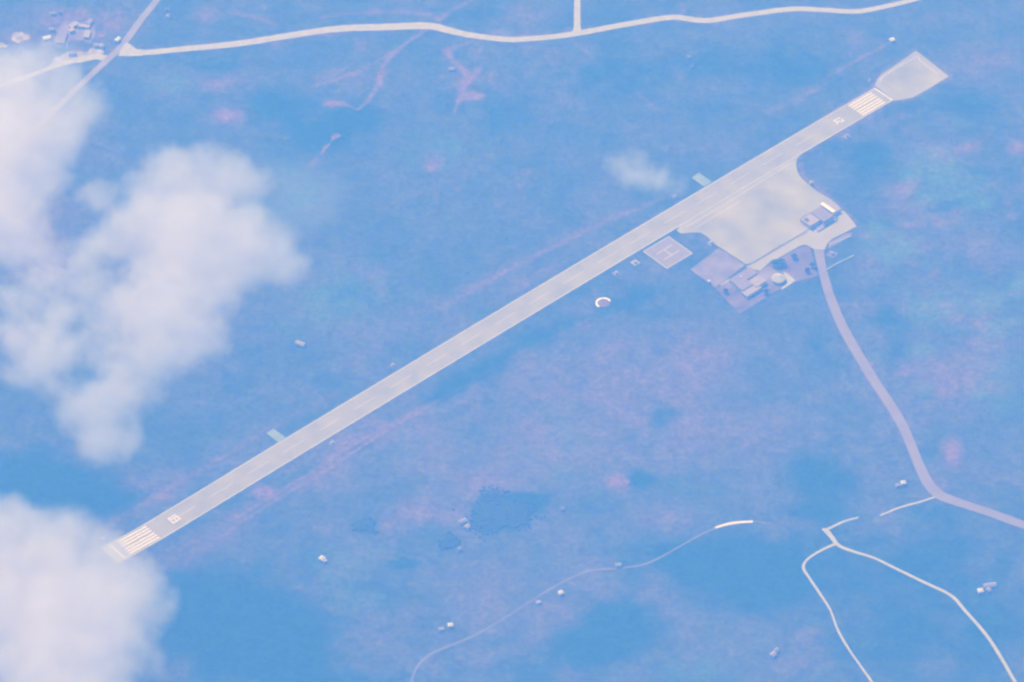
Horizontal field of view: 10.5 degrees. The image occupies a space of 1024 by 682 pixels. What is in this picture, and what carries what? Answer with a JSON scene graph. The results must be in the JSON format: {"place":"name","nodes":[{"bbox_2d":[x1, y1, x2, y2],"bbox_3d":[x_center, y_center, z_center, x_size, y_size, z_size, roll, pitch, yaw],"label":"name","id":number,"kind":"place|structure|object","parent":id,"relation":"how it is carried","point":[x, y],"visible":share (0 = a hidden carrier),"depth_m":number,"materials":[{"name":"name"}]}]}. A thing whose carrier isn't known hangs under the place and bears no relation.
{"place":"outdoors","nodes":[
{"label":"outdoors","id":0,"kind":"place"},
{"bbox_2d":[42,35,50,41],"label":"house","id":1,"kind":"structure","parent":0,"point":[47,38],"depth_m":6379.71,"materials":[{"name":"white"}]},
{"bbox_2d":[0,53,106,86],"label":"village road","id":2,"kind":"structure","parent":0,"point":[96,56],"depth_m":6349.24,"materials":[{"name":"stone"}]},
{"bbox_2d":[0,0,159,160],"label":"cross road","id":3,"kind":"structure","parent":0,"point":[85,79],"depth_m":6327.91,"materials":[{"name":"grey asphalt"}]},
{"bbox_2d":[114,36,120,42],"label":"house","id":4,"kind":"structure","parent":0,"point":[117,39],"depth_m":6377.40,"materials":[{"name":"white"}]},
{"bbox_2d":[295,340,304,347],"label":"house","id":5,"kind":"structure","parent":0,"point":[299,343],"depth_m":5992.42,"materials":[{"name":"white"}]},
{"bbox_2d":[459,518,466,524],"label":"house","id":6,"kind":"structure","parent":0,"point":[462,521],"depth_m":5787.97,"materials":[{"name":"white"}]},
{"bbox_2d":[0,0,1023,681],"bbox_3d":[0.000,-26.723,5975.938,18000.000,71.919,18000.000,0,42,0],"label":"ground","id":7,"kind":"structure","parent":0,"point":[196,244],"depth_m":5988.68,"materials":[{"name":"green plant"}]},
{"bbox_2d":[11,32,30,42],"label":"cream clearing","id":8,"kind":"structure","parent":7,"relation":"on","point":[18,37],"depth_m":6385.56,"materials":[{"name":"soil"}]},
{"bbox_2d":[54,20,95,46],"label":"village yard","id":9,"kind":"structure","parent":7,"relation":"on","point":[78,34],"depth_m":6392.35,"materials":[{"name":"grey concrete"}]},
{"bbox_2d":[55,31,67,44],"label":"village hall","id":10,"kind":"structure","parent":9,"relation":"on","point":[61,37],"depth_m":6381.11,"materials":[{"name":"white"}]},
{"bbox_2d":[68,27,74,33],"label":"village hall","id":11,"kind":"structure","parent":9,"relation":"on","point":[71,30],"depth_m":6390.66,"materials":[{"name":"white"}]},
{"bbox_2d":[68,21,78,27],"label":"village hall","id":12,"kind":"structure","parent":9,"relation":"on","point":[74,24],"depth_m":6398.73,"materials":[{"name":"white"}]},
{"bbox_2d":[78,23,89,28],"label":"village hall","id":13,"kind":"structure","parent":9,"relation":"on","point":[85,26],"depth_m":6397.37,"materials":[{"name":"white"}]},
{"bbox_2d":[83,30,90,38],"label":"village hall","id":14,"kind":"structure","parent":9,"relation":"on","point":[86,34],"depth_m":6385.17,"materials":[{"name":"white"}]},
{"bbox_2d":[86,18,92,24],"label":"village hall","id":15,"kind":"structure","parent":9,"relation":"on","point":[89,21],"depth_m":6402.80,"materials":[{"name":"white"}]},
{"bbox_2d":[49,45,103,65],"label":"village yard","id":16,"kind":"structure","parent":7,"relation":"on","point":[66,56],"depth_m":6362.66,"materials":[{"name":"stone"}]},
{"bbox_2d":[68,51,75,55],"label":"village hall","id":17,"kind":"structure","parent":16,"relation":"on","point":[71,53],"depth_m":6359.71,"materials":[{"name":"white"}]},
{"bbox_2d":[118,42,141,55],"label":"road junction","id":18,"kind":"object","parent":7,"relation":"on","point":[127,49],"visible":1,"depth_m":6366.56,"materials":[{"name":"stone"}]},
{"bbox_2d":[267,429,284,441],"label":"green pad","id":19,"kind":"object","parent":7,"relation":"on","point":[277,436],"visible":1,"depth_m":5889.11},
{"bbox_2d":[346,484,544,550],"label":"woodland","id":20,"kind":"object","parent":7,"relation":"on","point":[488,511],"visible":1,"depth_m":5794.40,"materials":[{"name":"green plant"}]},
{"bbox_2d":[463,523,470,529],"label":"house","id":21,"kind":"structure","parent":7,"relation":"on","point":[467,526],"depth_m":5781.94,"materials":[{"name":"white"}]},
{"bbox_2d":[101,88,892,562],"bbox_3d":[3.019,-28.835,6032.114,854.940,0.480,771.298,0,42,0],"label":"runway","id":22,"kind":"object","parent":7,"relation":"on","point":[341,416],"visible":1,"depth_m":6013.58,"materials":[{"name":"concrete"}]},
{"bbox_2d":[595,297,610,306],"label":"signal circle","id":23,"kind":"object","parent":7,"relation":"on","point":[603,302],"visible":1,"depth_m":6046.14,"materials":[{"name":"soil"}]},
{"bbox_2d":[630,259,639,265],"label":"equipment hut","id":24,"kind":"object","parent":7,"relation":"on","point":[635,262],"visible":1,"depth_m":6093.80,"materials":[{"name":"paint"}]},
{"bbox_2d":[643,236,692,268],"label":"helipad","id":25,"kind":"object","parent":7,"relation":"on","point":[667,252],"visible":1,"depth_m":6107.34,"materials":[{"name":"concrete"}]},
{"bbox_2d":[692,173,711,185],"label":"green pad","id":26,"kind":"object","parent":7,"relation":"on","point":[701,179],"visible":1,"depth_m":6199.06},
{"bbox_2d":[715,520,752,527],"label":"concrete lane","id":27,"kind":"structure","parent":7,"relation":"on","point":[735,522],"depth_m":5790.73,"materials":[{"name":"white paint"}]},
{"bbox_2d":[677,155,839,264],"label":"apron","id":28,"kind":"object","parent":7,"relation":"on","point":[756,220],"visible":1,"depth_m":6153.52,"materials":[{"name":"concrete"}]},
{"bbox_2d":[800,202,840,230],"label":"terminal building","id":29,"kind":"structure","parent":28,"relation":"on","point":[823,214],"depth_m":6144.62,"materials":[{"name":"white"}]},
{"bbox_2d":[716,246,817,313],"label":"earth yard","id":30,"kind":"structure","parent":7,"relation":"on","point":[793,268],"depth_m":6076.72,"materials":[{"name":"brown soil"}]},
{"bbox_2d":[692,271,779,314],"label":"chain fence","id":31,"kind":"object","parent":30,"relation":"on","point":[724,297],"visible":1,"depth_m":6054.48,"materials":[{"name":"metal"}]},
{"bbox_2d":[770,259,779,265],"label":"tree","id":32,"kind":"object","parent":30,"relation":"on","point":[774,261],"visible":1,"depth_m":6085.68,"materials":[{"name":"green plant"}]},
{"bbox_2d":[771,273,785,283],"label":"round hut","id":33,"kind":"object","parent":30,"relation":"on","point":[778,278],"visible":1,"depth_m":6069.37,"materials":[{"name":"stone"}]},
{"bbox_2d":[777,258,786,264],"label":"tree","id":34,"kind":"object","parent":30,"relation":"on","point":[783,261],"visible":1,"depth_m":6087.26,"materials":[{"name":"green plant"}]},
{"bbox_2d":[782,272,794,288],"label":"paved corner","id":35,"kind":"object","parent":7,"relation":"on","point":[789,279],"visible":1,"depth_m":6072.98,"materials":[{"name":"concrete"}]},
{"bbox_2d":[826,250,837,257],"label":"equipment hut","id":36,"kind":"object","parent":7,"relation":"on","point":[832,254],"visible":1,"depth_m":6104.17,"materials":[{"name":"paint"}]},
{"bbox_2d":[802,543,872,681],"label":"lane","id":37,"kind":"structure","parent":7,"relation":"on","point":[826,603],"depth_m":5703.69,"materials":[{"name":"stone"}]},
{"bbox_2d":[826,255,853,270],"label":"wall","id":38,"kind":"structure","parent":7,"relation":"on","point":[840,262],"depth_m":6094.85,"materials":[{"name":"stone"}]},
{"bbox_2d":[829,233,851,247],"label":"paved yard","id":39,"kind":"structure","parent":7,"relation":"on","point":[841,238],"depth_m":6123.60,"materials":[{"name":"grey concrete"}]},
{"bbox_2d":[825,517,857,529],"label":"lane","id":40,"kind":"structure","parent":7,"relation":"on","point":[834,525],"depth_m":5789.65,"materials":[{"name":"stone"}]},
{"bbox_2d":[880,496,934,515],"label":"lane","id":41,"kind":"structure","parent":7,"relation":"on","point":[907,505],"depth_m":5809.73,"materials":[{"name":"stone"}]},
{"bbox_2d":[875,51,948,100],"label":"turning pad","id":42,"kind":"object","parent":7,"relation":"on","point":[913,74],"visible":1,"depth_m":6331.81,"materials":[{"name":"concrete"}]},
{"bbox_2d":[822,528,1016,681],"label":"lane","id":43,"kind":"structure","parent":7,"relation":"on","point":[836,543],"depth_m":5717.18,"materials":[{"name":"stone"}]},
{"bbox_2d":[142,0,917,54],"bbox_3d":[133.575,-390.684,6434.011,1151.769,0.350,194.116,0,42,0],"label":"road","id":44,"kind":"structure","parent":0,"point":[393,26],"depth_m":6397.68,"materials":[{"name":"stone"}]},
{"bbox_2d":[410,528,716,681],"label":"dirt track","id":45,"kind":"structure","parent":0,"point":[488,627],"depth_m":5709.64,"materials":[{"name":"soil"}]},
{"bbox_2d":[573,0,580,30],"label":"side road","id":46,"kind":"structure","parent":0,"point":[577,25],"depth_m":6414.04,"materials":[{"name":"stone"}]},
{"bbox_2d":[690,248,743,287],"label":"gravel yard","id":47,"kind":"structure","parent":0,"point":[718,266],"depth_m":6088.98,"materials":[{"name":"grey gravel"}]},
{"bbox_2d":[729,267,766,298],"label":"operations building","id":48,"kind":"structure","parent":0,"point":[748,282],"depth_m":6064.49,"materials":[{"name":"white"}]},
{"bbox_2d":[758,266,778,285],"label":"paved forecourt","id":49,"kind":"structure","parent":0,"point":[767,273],"depth_m":6081.56,"materials":[{"name":"grey concrete"}]},
{"bbox_2d":[770,651,776,657],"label":"house","id":50,"kind":"structure","parent":0,"point":[773,654],"depth_m":5643.83,"materials":[{"name":"white"}]},
{"bbox_2d":[747,211,855,270],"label":"service road","id":51,"kind":"structure","parent":0,"point":[825,234],"depth_m":6125.98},
{"bbox_2d":[814,249,1023,528],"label":"access road","id":52,"kind":"structure","parent":0,"point":[931,487],"depth_m":5919.19,"materials":[{"name":"grey asphalt"}]},
{"bbox_2d":[977,588,983,593],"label":"house","id":53,"kind":"structure","parent":0,"point":[980,590],"depth_m":5711.73,"materials":[{"name":"white"}]},
{"bbox_2d":[983,582,996,588],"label":"house","id":54,"kind":"structure","parent":0,"point":[990,585],"depth_m":5717.50,"materials":[{"name":"white"}]}
]}

